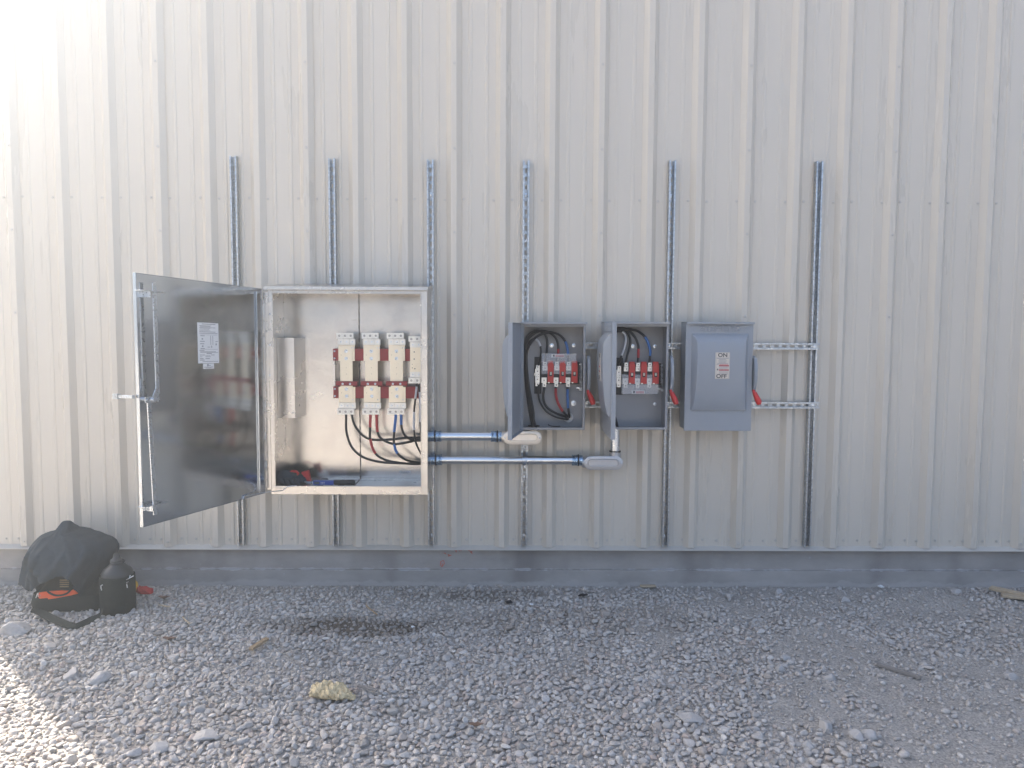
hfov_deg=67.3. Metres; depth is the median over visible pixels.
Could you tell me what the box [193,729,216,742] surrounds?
stone
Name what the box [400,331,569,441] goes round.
power cable
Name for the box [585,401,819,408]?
strut channel
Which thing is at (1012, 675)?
stone
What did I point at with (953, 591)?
stone
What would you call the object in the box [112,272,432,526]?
electrical cabinet
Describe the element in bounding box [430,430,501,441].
conduit
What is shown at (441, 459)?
conduit
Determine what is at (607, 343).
door
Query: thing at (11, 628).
stone
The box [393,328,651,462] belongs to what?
power cable
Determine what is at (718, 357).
door
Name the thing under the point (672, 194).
strut channel
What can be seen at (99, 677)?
stone
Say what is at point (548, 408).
power cable
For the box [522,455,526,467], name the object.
conduit strap
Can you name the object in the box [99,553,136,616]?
water jug
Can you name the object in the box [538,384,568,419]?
power cable
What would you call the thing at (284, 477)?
work glove
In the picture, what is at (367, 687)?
wood sliver
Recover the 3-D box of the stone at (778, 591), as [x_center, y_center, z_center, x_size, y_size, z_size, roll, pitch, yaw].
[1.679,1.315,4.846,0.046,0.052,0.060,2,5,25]
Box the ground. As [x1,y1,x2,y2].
[0,585,1023,767]
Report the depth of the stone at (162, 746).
3.00 m
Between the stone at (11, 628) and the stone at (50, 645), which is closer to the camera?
the stone at (50, 645)
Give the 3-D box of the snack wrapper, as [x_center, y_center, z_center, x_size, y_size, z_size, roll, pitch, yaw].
[-2.298,1.254,4.791,0.128,0.104,0.092,0,4,0]
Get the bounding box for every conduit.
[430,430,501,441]
[431,454,582,465]
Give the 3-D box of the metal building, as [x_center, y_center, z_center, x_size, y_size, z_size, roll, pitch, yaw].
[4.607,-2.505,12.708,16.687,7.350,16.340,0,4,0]
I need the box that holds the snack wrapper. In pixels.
[136,581,152,593]
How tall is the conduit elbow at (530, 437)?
0.106 m
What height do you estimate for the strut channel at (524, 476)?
2.431 m
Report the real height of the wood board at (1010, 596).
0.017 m
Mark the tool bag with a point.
(59, 594)
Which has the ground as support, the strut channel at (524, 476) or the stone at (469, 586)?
the stone at (469, 586)
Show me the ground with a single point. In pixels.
(983, 742)
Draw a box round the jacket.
[18,520,119,621]
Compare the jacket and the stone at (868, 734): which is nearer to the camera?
the stone at (868, 734)
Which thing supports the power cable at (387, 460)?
attached to the electrical cabinet
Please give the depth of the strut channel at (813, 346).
4.83 m
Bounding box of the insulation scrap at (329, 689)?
[309,679,355,700]
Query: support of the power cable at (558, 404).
attached to the safety switch at (561, 374)
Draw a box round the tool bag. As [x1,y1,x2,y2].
[30,577,102,628]
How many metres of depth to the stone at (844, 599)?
4.73 m
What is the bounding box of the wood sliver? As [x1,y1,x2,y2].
[357,684,377,690]
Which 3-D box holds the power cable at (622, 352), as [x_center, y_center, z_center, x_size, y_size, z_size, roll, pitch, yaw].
[0.051,0.082,4.760,1.319,0.833,0.107,0,4,0]
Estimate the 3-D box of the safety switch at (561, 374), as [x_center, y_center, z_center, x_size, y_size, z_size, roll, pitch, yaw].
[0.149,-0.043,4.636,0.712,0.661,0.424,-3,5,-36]
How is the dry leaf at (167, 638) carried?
on the ground
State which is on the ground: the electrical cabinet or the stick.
the stick
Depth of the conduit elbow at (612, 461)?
4.79 m
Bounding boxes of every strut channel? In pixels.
[229,156,245,545]
[328,158,339,545]
[427,159,434,545]
[521,160,529,546]
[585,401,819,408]
[586,342,819,349]
[661,160,675,546]
[802,161,823,546]
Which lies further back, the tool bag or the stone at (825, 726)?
the tool bag
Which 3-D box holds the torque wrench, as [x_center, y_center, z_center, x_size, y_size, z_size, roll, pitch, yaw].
[-1.113,0.600,4.691,0.312,0.033,0.042,0,4,0]
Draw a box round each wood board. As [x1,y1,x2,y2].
[989,586,1023,595]
[1001,593,1023,599]
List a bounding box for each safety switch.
[502,322,595,439]
[597,322,678,439]
[679,322,761,430]
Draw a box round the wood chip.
[640,584,655,586]
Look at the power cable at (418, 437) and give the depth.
4.76 m
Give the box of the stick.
[876,662,920,678]
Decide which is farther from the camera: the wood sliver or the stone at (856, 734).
the wood sliver
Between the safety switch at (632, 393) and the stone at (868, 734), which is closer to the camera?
the stone at (868, 734)
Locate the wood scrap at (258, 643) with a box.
[249,637,268,650]
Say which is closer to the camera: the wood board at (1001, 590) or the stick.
the stick
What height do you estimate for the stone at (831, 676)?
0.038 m
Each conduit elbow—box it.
[501,427,540,444]
[581,452,622,469]
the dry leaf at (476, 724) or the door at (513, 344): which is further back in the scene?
the door at (513, 344)
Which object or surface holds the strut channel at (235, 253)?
attached to the metal building
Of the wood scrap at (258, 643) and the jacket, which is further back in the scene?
the jacket
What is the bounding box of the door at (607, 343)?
[597,322,616,439]
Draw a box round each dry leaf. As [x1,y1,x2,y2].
[163,636,175,639]
[469,721,482,726]
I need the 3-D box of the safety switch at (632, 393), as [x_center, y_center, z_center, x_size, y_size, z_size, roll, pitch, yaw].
[0.758,-0.037,4.550,0.507,0.661,0.565,0,4,0]
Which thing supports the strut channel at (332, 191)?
attached to the metal building
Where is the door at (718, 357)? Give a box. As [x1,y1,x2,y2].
[683,323,753,430]
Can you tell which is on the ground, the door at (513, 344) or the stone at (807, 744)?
the stone at (807, 744)
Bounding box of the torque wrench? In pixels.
[304,480,354,484]
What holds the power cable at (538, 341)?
attached to the electrical cabinet
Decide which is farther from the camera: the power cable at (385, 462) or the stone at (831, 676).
the power cable at (385, 462)
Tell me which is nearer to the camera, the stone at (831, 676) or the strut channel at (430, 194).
the stone at (831, 676)
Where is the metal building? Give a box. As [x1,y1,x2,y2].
[0,0,1023,587]
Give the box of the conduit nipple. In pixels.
[609,430,620,452]
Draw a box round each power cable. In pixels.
[345,331,630,464]
[351,329,547,440]
[369,327,639,464]
[375,330,559,444]
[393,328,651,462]
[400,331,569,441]
[413,331,626,454]
[418,338,541,436]
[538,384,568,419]
[542,387,567,417]
[554,387,567,416]
[566,387,570,417]
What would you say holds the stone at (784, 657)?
on the ground
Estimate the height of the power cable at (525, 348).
0.713 m
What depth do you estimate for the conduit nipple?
4.80 m
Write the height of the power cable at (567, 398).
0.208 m
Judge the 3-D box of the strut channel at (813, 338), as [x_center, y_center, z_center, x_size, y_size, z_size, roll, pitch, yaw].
[1.905,-0.169,4.877,0.041,2.438,0.041,0,4,0]
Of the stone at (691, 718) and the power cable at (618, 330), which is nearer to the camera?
the stone at (691, 718)
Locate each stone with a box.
[0,621,31,636]
[44,642,56,651]
[63,666,78,681]
[88,670,111,685]
[150,740,168,753]
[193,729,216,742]
[466,584,474,588]
[677,712,702,724]
[775,588,781,595]
[775,664,784,673]
[779,654,790,661]
[802,741,814,748]
[818,719,832,733]
[824,673,835,680]
[840,596,850,601]
[848,729,863,741]
[860,729,877,740]
[949,588,961,595]
[1002,672,1018,679]
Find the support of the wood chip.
on the ground
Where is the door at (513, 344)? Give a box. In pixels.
[502,322,523,439]
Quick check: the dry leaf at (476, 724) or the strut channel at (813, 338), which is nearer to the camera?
the dry leaf at (476, 724)
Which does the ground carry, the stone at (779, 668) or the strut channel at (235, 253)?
the stone at (779, 668)
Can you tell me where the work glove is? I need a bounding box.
[277,470,311,484]
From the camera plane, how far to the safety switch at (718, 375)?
4.64 m

